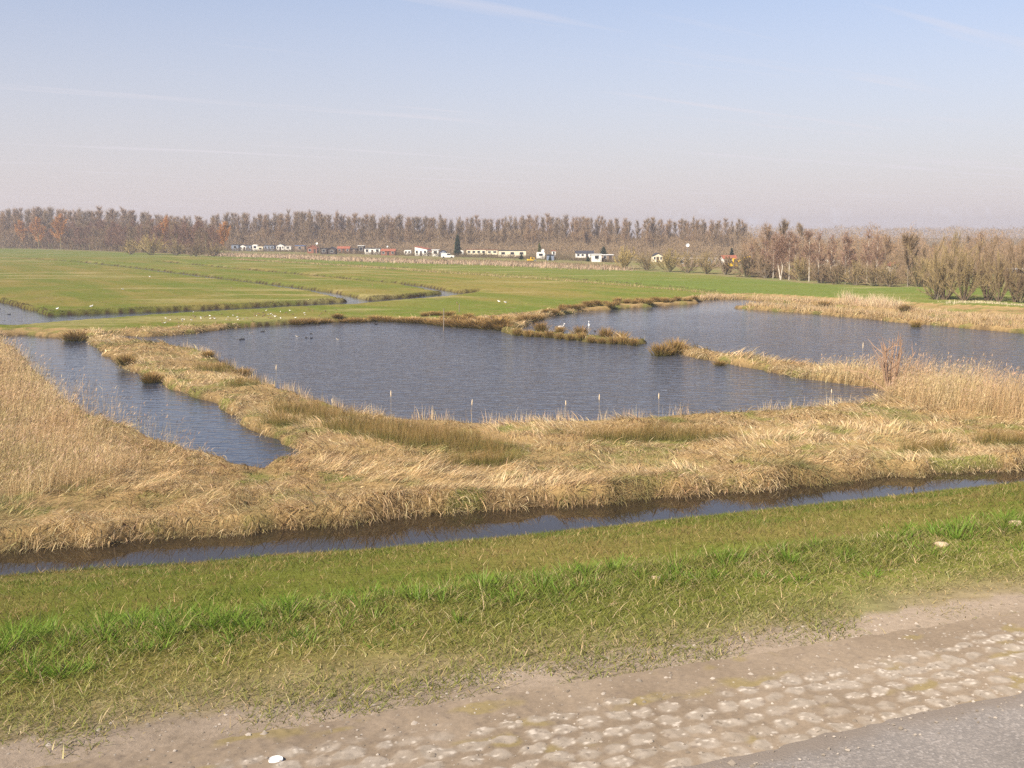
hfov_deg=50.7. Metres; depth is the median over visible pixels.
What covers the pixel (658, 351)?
rush tuft
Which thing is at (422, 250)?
house
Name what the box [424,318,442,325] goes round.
rush tuft
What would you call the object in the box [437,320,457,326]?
rush tuft
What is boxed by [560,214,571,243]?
poplar
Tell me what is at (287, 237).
thicket
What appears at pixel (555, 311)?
rush tuft
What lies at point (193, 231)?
alder
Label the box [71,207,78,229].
poplar
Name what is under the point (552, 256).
shed
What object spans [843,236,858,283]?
birch
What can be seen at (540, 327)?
rush tuft
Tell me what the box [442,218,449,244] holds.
poplar
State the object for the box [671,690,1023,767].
asphalt road
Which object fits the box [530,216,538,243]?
poplar
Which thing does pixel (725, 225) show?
poplar
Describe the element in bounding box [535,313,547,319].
rush tuft
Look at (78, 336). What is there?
rush tuft
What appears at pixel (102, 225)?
alder
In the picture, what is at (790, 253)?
birch
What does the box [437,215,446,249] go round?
poplar
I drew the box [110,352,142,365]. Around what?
rush tuft
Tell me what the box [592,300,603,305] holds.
rush tuft
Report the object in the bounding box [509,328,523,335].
rush tuft
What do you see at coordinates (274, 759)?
plastic lid
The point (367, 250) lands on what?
chalet
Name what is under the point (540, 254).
caravan
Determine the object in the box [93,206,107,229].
poplar
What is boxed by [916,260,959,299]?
willow shrub
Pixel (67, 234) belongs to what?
alder
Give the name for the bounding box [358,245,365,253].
carport
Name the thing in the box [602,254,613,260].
porch
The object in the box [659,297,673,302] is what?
rush tuft
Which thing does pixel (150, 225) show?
alder
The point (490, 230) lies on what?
poplar
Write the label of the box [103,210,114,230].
poplar
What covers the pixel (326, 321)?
rush tuft
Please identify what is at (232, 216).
poplar
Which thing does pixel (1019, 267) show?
willow
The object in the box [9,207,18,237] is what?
poplar
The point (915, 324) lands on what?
rush tuft
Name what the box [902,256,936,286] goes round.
willow shrub
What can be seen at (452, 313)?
rush tuft
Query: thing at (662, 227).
poplar
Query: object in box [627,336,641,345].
rush tuft
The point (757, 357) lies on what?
dry grass
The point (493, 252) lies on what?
trailer
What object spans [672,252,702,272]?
willow shrub
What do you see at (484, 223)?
poplar
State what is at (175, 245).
willow shrub
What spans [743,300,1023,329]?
dry grass
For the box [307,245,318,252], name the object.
garden hut
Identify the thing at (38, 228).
willow
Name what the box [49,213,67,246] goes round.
willow
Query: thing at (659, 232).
poplar
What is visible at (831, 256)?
birch
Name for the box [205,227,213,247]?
alder
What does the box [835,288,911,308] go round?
reeds
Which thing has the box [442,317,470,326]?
rush tuft
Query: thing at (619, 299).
rush tuft
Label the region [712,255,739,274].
willow shrub
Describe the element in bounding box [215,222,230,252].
willow
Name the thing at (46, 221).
poplar
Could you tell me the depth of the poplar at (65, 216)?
613.86 m
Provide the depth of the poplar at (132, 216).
602.53 m
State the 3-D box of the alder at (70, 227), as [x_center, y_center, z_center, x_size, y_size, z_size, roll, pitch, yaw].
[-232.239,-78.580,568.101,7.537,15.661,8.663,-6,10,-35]
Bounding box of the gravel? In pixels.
[0,603,1023,767]
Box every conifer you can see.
[454,234,461,254]
[599,246,605,253]
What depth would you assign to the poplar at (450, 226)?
554.26 m
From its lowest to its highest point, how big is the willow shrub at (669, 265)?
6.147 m
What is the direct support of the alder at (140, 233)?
on the meadow
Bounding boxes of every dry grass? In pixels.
[0,321,250,489]
[1,288,474,312]
[90,327,168,336]
[126,313,484,444]
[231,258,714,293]
[618,305,1022,406]
[691,291,1023,322]
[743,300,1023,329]
[941,299,1023,305]
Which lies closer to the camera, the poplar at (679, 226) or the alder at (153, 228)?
the alder at (153, 228)
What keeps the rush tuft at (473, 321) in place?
on the marsh ground at (910, 465)
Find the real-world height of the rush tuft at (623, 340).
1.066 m
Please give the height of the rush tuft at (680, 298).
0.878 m
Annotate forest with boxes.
[699,224,1023,243]
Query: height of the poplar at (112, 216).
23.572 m
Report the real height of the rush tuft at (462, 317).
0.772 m
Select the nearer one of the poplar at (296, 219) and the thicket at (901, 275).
the thicket at (901, 275)
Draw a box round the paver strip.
[36,611,1023,767]
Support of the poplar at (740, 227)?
on the meadow
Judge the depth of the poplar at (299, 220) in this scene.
572.27 m
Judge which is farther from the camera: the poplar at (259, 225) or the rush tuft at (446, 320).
the poplar at (259, 225)
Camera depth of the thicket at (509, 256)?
395.52 m
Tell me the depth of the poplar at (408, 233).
518.02 m
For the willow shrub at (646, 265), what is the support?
on the meadow
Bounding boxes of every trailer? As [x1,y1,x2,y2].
[466,249,486,254]
[486,250,497,254]
[498,250,525,256]
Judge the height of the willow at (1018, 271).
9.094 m
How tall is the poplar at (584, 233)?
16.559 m
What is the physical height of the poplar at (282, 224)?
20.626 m
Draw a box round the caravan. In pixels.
[536,252,544,258]
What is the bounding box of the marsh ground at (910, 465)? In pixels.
[0,293,1023,550]
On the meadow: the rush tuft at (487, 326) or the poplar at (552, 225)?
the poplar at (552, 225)
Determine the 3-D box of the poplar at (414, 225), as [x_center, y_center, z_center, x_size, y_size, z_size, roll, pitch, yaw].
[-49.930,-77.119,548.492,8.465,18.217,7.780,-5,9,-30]
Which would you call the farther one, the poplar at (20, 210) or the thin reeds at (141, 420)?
the poplar at (20, 210)
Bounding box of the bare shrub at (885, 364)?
[841,333,937,391]
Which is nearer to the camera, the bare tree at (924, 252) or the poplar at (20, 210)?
the bare tree at (924, 252)
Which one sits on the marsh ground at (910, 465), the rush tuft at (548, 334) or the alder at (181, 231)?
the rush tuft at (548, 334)
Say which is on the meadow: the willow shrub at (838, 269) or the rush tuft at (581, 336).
the willow shrub at (838, 269)
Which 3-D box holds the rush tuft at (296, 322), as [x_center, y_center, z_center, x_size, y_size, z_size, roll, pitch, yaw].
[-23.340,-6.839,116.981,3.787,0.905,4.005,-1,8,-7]
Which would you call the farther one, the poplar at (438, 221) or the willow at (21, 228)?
the willow at (21, 228)
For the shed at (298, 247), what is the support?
on the meadow
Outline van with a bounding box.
[441,253,453,257]
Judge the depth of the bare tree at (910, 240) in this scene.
183.84 m
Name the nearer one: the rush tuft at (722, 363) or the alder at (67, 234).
the rush tuft at (722, 363)
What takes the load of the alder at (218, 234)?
on the meadow
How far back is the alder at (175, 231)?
445.17 m
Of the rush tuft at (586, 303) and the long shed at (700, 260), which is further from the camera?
the long shed at (700, 260)
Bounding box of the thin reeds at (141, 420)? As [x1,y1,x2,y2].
[72,366,227,481]
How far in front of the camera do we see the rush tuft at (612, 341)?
96.31 m
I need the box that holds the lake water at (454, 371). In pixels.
[83,262,1023,424]
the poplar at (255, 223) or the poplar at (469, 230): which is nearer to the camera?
the poplar at (469, 230)
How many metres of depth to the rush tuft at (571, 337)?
99.66 m
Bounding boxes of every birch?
[747,243,756,276]
[759,239,769,271]
[763,232,778,278]
[768,230,792,279]
[781,231,796,279]
[791,234,803,271]
[800,228,820,281]
[810,231,827,282]
[826,233,838,276]
[836,231,856,283]
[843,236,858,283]
[860,230,877,279]
[868,235,885,284]
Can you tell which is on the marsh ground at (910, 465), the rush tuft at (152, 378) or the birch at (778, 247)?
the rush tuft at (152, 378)
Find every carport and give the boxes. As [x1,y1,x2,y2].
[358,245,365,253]
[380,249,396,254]
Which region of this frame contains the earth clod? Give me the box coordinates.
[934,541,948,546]
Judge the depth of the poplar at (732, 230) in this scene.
502.98 m
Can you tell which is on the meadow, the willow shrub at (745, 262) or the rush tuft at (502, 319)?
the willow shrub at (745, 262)
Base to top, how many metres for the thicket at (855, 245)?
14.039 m
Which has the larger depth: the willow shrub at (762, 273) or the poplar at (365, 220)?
the poplar at (365, 220)
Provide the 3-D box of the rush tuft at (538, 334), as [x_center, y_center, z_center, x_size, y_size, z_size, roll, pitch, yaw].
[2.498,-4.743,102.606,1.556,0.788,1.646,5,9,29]
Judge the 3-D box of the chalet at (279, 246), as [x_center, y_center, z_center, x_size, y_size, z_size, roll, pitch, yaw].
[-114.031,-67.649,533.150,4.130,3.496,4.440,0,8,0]
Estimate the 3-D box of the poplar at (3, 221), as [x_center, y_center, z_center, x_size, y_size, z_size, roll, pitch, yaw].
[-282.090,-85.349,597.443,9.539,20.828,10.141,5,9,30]
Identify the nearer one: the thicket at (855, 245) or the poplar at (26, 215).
the thicket at (855, 245)
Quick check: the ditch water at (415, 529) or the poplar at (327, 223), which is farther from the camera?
the poplar at (327, 223)
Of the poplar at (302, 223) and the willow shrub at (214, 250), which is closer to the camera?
the willow shrub at (214, 250)
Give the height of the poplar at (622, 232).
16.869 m
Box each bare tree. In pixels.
[753,223,775,262]
[767,218,797,255]
[792,221,812,252]
[878,233,896,264]
[891,232,923,286]
[917,246,929,272]
[961,234,973,255]
[974,231,990,250]
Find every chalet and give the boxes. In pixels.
[276,243,285,249]
[364,248,380,253]
[575,251,593,257]
[591,254,601,261]
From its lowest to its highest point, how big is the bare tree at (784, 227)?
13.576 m
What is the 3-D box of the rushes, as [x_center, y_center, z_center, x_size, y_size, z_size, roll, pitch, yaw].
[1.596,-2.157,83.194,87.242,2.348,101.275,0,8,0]
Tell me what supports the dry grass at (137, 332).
on the marsh ground at (910, 465)
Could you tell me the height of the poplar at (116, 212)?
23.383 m
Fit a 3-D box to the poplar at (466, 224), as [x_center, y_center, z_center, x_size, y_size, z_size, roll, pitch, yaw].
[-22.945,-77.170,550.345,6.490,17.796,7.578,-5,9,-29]
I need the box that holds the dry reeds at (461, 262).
[199,252,639,270]
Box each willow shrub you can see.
[118,239,144,253]
[134,234,167,254]
[162,239,190,254]
[186,241,206,255]
[203,242,224,255]
[613,246,640,268]
[633,251,654,269]
[650,248,686,271]
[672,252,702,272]
[694,251,718,273]
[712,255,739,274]
[725,250,758,276]
[748,254,783,277]
[783,256,812,280]
[806,262,834,282]
[822,262,851,283]
[839,259,869,284]
[859,259,887,285]
[871,261,902,286]
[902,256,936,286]
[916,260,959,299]
[1004,274,1023,302]
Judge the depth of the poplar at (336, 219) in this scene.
563.50 m
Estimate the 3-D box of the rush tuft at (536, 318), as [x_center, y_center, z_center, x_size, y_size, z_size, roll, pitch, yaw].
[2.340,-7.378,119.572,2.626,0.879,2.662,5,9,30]
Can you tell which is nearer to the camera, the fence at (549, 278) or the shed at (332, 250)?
the fence at (549, 278)
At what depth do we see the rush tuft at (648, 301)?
143.30 m
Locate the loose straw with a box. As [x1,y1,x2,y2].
[18,552,1016,742]
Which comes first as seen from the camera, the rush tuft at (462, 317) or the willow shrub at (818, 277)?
the rush tuft at (462, 317)
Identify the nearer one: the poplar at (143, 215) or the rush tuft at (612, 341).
the rush tuft at (612, 341)
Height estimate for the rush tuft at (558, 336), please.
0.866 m
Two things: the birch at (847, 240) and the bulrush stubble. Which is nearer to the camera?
the bulrush stubble
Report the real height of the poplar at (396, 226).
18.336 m
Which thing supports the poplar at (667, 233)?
on the meadow
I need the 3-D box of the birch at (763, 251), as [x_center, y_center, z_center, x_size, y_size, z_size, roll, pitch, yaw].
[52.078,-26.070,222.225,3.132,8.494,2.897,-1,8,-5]
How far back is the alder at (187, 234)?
437.14 m
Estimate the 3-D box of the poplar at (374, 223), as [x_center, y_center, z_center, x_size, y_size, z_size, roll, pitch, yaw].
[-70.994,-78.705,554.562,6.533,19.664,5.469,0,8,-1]
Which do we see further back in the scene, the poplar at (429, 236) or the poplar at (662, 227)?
the poplar at (429, 236)
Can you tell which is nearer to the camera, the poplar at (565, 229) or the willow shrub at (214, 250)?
the willow shrub at (214, 250)
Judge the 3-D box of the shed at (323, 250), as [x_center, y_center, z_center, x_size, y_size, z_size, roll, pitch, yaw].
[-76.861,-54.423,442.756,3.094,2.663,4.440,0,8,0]
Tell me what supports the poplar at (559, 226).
on the meadow
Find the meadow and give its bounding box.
[0,238,1023,328]
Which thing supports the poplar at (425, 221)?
on the meadow
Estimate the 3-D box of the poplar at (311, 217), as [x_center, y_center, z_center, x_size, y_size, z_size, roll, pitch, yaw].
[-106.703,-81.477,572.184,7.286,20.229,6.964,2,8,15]
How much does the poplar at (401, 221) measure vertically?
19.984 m
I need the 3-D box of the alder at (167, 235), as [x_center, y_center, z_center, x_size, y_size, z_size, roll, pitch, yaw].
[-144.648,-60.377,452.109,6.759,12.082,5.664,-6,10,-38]
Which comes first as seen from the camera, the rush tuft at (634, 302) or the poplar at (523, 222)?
the rush tuft at (634, 302)
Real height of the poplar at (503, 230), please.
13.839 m
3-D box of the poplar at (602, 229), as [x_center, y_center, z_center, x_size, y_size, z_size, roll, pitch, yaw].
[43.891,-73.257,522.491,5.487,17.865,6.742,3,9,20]
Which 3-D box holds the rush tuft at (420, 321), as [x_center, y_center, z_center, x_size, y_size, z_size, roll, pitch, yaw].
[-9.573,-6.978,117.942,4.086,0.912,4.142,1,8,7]
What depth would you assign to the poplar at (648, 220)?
504.72 m
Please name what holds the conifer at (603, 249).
on the meadow
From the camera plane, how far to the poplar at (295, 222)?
548.85 m
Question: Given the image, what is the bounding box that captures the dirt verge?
[0,591,1023,767]
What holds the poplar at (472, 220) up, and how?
on the meadow
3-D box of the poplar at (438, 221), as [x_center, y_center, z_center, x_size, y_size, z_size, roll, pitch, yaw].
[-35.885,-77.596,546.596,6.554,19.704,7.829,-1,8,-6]
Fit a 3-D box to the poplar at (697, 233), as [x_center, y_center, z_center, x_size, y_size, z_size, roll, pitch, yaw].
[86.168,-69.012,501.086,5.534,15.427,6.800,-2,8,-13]
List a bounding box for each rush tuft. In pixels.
[57,329,97,341]
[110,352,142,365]
[132,369,166,383]
[199,349,215,357]
[235,365,254,375]
[284,317,309,324]
[304,318,324,323]
[321,318,336,322]
[330,313,346,317]
[339,317,358,322]
[348,316,363,322]
[365,314,383,320]
[374,315,400,321]
[390,316,408,322]
[400,316,422,323]
[411,316,435,323]
[418,311,428,316]
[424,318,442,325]
[431,310,442,315]
[431,317,453,325]
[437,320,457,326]
[441,310,459,315]
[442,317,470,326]
[448,320,467,327]
[449,317,494,328]
[453,315,471,319]
[460,312,475,318]
[469,321,481,328]
[470,322,497,330]
[474,318,507,328]
[482,315,518,326]
[489,321,520,330]
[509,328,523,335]
[517,313,530,321]
[521,329,533,336]
[528,314,539,321]
[531,321,552,331]
[534,331,542,337]
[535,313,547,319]
[542,329,556,337]
[550,308,560,314]
[553,332,564,339]
[554,325,566,332]
[556,306,568,311]
[564,333,577,340]
[569,304,582,309]
[569,324,590,334]
[575,332,586,339]
[582,300,595,306]
[583,336,596,342]
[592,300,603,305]
[595,326,615,337]
[596,337,606,343]
[603,301,616,307]
[604,335,620,343]
[607,330,631,337]
[612,297,622,302]
[615,334,627,344]
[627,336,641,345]
[628,299,639,303]
[643,341,675,356]
[644,298,656,303]
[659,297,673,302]
[659,336,692,354]
[665,347,678,355]
[673,295,683,300]
[713,360,727,365]
[814,300,833,307]
[893,303,920,310]
[908,319,925,326]
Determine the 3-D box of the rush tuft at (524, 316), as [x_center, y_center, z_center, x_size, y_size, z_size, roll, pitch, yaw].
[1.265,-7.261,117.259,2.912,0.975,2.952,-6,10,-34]
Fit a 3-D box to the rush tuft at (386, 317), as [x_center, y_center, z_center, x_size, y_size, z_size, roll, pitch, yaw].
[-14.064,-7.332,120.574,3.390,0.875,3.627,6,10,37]
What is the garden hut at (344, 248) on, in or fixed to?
on the meadow
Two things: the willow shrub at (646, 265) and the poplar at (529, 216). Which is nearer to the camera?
the willow shrub at (646, 265)
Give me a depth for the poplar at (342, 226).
566.52 m
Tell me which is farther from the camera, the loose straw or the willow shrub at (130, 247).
the willow shrub at (130, 247)
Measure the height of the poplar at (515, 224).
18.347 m
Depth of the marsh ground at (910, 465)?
45.66 m
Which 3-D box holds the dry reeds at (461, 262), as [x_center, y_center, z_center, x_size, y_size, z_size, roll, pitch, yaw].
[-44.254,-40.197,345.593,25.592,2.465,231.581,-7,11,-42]
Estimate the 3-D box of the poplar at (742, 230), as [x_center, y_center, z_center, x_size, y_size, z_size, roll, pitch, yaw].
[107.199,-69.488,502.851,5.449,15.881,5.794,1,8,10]
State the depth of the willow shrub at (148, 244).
430.73 m
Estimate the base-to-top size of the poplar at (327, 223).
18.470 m
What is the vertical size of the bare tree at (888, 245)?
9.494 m
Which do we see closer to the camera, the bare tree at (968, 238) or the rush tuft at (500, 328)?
the rush tuft at (500, 328)
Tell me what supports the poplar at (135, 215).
on the meadow
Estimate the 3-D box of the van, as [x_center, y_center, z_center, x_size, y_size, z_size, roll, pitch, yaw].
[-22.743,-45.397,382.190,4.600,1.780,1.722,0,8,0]
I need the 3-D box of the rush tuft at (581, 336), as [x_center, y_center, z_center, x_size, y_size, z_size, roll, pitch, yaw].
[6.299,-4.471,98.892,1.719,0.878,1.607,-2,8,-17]
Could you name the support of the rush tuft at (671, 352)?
in the lake water at (454, 371)
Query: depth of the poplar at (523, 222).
536.18 m
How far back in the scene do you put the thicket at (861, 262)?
241.15 m
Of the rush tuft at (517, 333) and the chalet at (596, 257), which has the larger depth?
the chalet at (596, 257)
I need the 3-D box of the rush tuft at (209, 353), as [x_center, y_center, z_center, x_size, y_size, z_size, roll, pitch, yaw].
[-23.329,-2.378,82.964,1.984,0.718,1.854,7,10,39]
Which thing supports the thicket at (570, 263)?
on the meadow
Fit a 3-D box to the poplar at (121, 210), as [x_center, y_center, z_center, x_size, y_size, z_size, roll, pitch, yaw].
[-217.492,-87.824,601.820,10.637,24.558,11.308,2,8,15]
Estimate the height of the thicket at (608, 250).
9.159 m
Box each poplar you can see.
[0,212,9,246]
[0,213,11,246]
[5,208,11,229]
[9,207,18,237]
[16,213,26,244]
[17,207,26,226]
[23,208,33,228]
[23,210,31,245]
[28,207,38,246]
[33,206,44,226]
[40,210,51,248]
[46,204,54,224]
[60,210,69,230]
[66,210,76,233]
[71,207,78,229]
[77,210,85,226]
[85,210,92,222]
[88,212,101,245]
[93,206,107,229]
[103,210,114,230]
[107,207,119,231]
[114,210,120,223]
[118,207,126,224]
[118,214,125,235]
[124,208,136,225]
[124,213,131,230]
[129,210,140,226]
[139,212,146,227]
[154,213,161,227]
[187,216,193,229]
[213,214,221,237]
[221,211,234,248]
[221,213,229,239]
[228,213,236,231]
[229,218,236,243]
[232,213,241,238]
[239,220,246,242]
[240,214,246,240]
[241,213,254,239]
[251,217,261,242]
[257,213,263,243]
[261,215,270,244]
[263,214,273,241]
[271,213,277,241]
[274,215,284,243]
[277,212,286,241]
[283,214,292,240]
[284,207,292,236]
[289,214,299,244]
[290,211,299,240]
[295,211,305,240]
[298,212,311,243]
[303,213,314,242]
[308,212,315,244]
[312,210,322,248]
[318,213,327,235]
[318,217,328,246]
[325,214,333,230]
[325,216,333,246]
[332,210,341,240]
[338,214,347,241]
[343,217,353,243]
[348,213,357,245]
[350,212,359,237]
[358,216,366,242]
[359,215,368,244]
[366,214,375,241]
[370,214,378,243]
[376,218,385,246]
[377,216,387,248]
[385,212,393,246]
[385,217,395,248]
[392,213,405,242]
[392,217,403,244]
[403,215,412,235]
[404,219,412,248]
[407,216,419,249]
[415,216,423,241]
[421,215,429,242]
[424,217,434,244]
[430,217,436,244]
[435,215,446,249]
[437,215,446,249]
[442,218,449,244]
[447,218,453,248]
[454,220,464,242]
[463,216,469,246]
[465,224,474,244]
[469,217,476,241]
[472,214,481,244]
[478,217,488,241]
[486,217,495,248]
[487,223,495,243]
[495,222,500,244]
[499,224,509,244]
[500,218,507,238]
[506,215,515,249]
[511,218,519,247]
[518,215,526,245]
[523,221,530,246]
[524,214,531,247]
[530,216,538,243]
[531,215,541,241]
[538,215,546,245]
[541,212,552,248]
[546,216,558,247]
[549,220,560,248]
[553,217,562,243]
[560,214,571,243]
[568,216,574,247]
[571,216,583,250]
[571,220,579,246]
[578,217,589,243]
[582,218,591,249]
[587,217,595,242]
[594,215,601,248]
[599,215,605,241]
[604,221,610,245]
[606,219,613,240]
[611,218,622,248]
[619,218,629,242]
[623,223,629,251]
[627,220,635,243]
[631,219,641,242]
[641,217,652,242]
[641,220,646,243]
[645,222,651,245]
[650,216,658,245]
[655,219,665,242]
[658,218,665,249]
[664,219,672,248]
[669,220,678,240]
[676,220,684,239]
[680,219,690,241]
[685,221,695,250]
[690,217,695,248]
[693,220,701,246]
[698,218,706,249]
[702,221,706,243]
[705,218,715,251]
[710,222,723,245]
[716,221,723,249]
[723,218,731,248]
[728,219,733,242]
[732,219,744,239]
[732,221,739,244]
[739,220,746,241]
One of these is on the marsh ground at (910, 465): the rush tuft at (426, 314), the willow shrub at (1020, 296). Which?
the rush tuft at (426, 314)
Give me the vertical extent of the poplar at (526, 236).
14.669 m
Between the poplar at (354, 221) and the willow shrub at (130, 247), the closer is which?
the willow shrub at (130, 247)
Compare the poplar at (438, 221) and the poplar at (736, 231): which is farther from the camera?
the poplar at (438, 221)
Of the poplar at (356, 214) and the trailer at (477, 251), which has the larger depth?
the poplar at (356, 214)
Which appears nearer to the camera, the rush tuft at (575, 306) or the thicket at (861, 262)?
the rush tuft at (575, 306)
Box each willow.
[14,220,31,248]
[29,216,46,245]
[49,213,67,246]
[159,215,174,244]
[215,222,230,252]
[906,229,985,299]
[934,245,992,300]
[961,235,1012,300]
[976,249,1020,301]
[995,239,1023,301]
[1008,259,1023,290]
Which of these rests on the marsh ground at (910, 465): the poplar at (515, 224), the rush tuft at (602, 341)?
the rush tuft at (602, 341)
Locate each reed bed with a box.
[0,329,159,508]
[790,346,1023,420]
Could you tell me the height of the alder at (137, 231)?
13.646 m
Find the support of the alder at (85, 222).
on the meadow
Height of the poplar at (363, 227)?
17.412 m
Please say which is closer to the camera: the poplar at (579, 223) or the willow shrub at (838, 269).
the willow shrub at (838, 269)
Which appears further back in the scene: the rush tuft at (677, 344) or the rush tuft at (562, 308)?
the rush tuft at (562, 308)
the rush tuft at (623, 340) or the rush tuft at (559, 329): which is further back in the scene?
the rush tuft at (559, 329)
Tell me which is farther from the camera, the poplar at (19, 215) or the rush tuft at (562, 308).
the poplar at (19, 215)
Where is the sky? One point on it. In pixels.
(823, 114)
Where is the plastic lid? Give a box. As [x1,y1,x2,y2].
[269,755,282,762]
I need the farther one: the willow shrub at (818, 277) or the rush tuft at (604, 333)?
the willow shrub at (818, 277)
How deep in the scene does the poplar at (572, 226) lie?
529.35 m
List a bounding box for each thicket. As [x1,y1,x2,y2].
[0,226,752,251]
[0,236,219,253]
[219,235,742,258]
[221,252,621,268]
[225,247,627,262]
[739,260,935,284]
[740,220,1023,270]
[751,245,1023,276]
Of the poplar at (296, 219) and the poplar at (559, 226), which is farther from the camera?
the poplar at (296, 219)
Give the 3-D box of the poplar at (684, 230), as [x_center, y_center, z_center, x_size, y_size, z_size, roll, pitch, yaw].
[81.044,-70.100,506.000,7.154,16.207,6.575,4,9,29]
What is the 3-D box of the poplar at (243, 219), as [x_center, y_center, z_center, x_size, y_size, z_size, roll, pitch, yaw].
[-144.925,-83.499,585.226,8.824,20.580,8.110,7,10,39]
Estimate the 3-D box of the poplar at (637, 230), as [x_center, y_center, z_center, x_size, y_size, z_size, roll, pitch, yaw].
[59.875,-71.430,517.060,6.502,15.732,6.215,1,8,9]
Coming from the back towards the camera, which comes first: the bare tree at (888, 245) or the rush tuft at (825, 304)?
the bare tree at (888, 245)
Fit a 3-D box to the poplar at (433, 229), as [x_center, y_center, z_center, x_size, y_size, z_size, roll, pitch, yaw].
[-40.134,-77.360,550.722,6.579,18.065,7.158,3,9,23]
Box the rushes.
[11,313,1023,539]
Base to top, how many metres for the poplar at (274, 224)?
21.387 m
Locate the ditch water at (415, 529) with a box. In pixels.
[0,468,1023,575]
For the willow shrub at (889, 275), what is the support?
on the meadow
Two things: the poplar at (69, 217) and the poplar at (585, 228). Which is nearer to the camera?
the poplar at (585, 228)
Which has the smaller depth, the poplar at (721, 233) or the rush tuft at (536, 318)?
the rush tuft at (536, 318)
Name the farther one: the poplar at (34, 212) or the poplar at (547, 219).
the poplar at (34, 212)
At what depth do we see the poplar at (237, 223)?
577.38 m
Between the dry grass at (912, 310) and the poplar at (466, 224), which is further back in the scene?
the poplar at (466, 224)
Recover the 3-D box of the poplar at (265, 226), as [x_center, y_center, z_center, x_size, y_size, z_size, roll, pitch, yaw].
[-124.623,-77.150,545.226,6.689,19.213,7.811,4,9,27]
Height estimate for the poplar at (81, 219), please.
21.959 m
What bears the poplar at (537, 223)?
on the meadow
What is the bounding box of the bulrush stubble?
[180,340,850,423]
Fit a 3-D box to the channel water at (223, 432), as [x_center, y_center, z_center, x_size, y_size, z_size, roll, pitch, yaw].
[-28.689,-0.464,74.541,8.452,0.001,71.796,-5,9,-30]
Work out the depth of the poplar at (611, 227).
520.77 m
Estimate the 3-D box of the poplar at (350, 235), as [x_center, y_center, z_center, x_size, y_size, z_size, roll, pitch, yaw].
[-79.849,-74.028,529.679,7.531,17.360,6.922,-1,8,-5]
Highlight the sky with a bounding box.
[0,0,1023,237]
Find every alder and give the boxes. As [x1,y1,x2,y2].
[47,229,56,245]
[49,225,56,244]
[53,232,61,249]
[61,226,70,248]
[66,221,72,236]
[82,221,92,248]
[97,218,107,250]
[104,225,110,248]
[114,226,125,246]
[132,223,142,251]
[135,224,145,246]
[140,225,151,248]
[144,219,155,235]
[147,221,155,239]
[148,225,157,245]
[150,224,161,252]
[161,227,172,246]
[167,224,177,247]
[169,223,180,253]
[176,225,185,250]
[179,226,193,253]
[186,223,199,245]
[189,221,203,250]
[198,228,211,254]
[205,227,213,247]
[213,233,223,249]
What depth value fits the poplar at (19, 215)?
590.86 m
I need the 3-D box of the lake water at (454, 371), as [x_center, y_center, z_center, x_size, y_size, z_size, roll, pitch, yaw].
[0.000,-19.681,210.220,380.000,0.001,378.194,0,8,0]
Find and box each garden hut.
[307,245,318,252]
[337,246,350,252]
[432,249,439,255]
[651,253,662,261]
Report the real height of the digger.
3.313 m
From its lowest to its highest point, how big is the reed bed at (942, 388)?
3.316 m
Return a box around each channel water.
[0,293,465,324]
[2,335,301,467]
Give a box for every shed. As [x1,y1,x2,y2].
[231,244,240,250]
[264,245,275,250]
[295,245,306,250]
[320,248,328,253]
[327,247,336,253]
[546,254,553,259]
[676,258,720,266]
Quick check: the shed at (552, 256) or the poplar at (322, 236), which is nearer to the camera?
the shed at (552, 256)
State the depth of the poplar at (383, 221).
557.27 m
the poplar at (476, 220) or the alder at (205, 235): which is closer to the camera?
the alder at (205, 235)
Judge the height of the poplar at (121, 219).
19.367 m
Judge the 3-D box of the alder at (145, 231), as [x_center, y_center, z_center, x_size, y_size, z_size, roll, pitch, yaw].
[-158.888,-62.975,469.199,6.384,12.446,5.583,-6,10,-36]
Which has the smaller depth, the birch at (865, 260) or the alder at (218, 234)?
the birch at (865, 260)
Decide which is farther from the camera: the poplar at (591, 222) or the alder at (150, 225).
the poplar at (591, 222)
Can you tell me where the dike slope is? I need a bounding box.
[0,484,1023,740]
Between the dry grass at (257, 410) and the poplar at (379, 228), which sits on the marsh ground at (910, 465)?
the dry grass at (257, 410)
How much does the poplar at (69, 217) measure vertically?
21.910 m
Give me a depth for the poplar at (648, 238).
487.80 m
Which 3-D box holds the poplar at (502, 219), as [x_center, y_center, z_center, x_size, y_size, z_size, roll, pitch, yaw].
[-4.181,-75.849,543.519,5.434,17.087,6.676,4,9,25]
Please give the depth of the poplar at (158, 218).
597.46 m
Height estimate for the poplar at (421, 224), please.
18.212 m
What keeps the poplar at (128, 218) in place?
on the meadow
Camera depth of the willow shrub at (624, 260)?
268.44 m
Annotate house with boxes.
[414,246,430,255]
[720,255,737,262]
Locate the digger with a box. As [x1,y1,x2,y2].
[726,256,749,268]
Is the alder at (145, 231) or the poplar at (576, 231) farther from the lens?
the poplar at (576, 231)
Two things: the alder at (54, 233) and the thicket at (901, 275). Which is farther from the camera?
the alder at (54, 233)

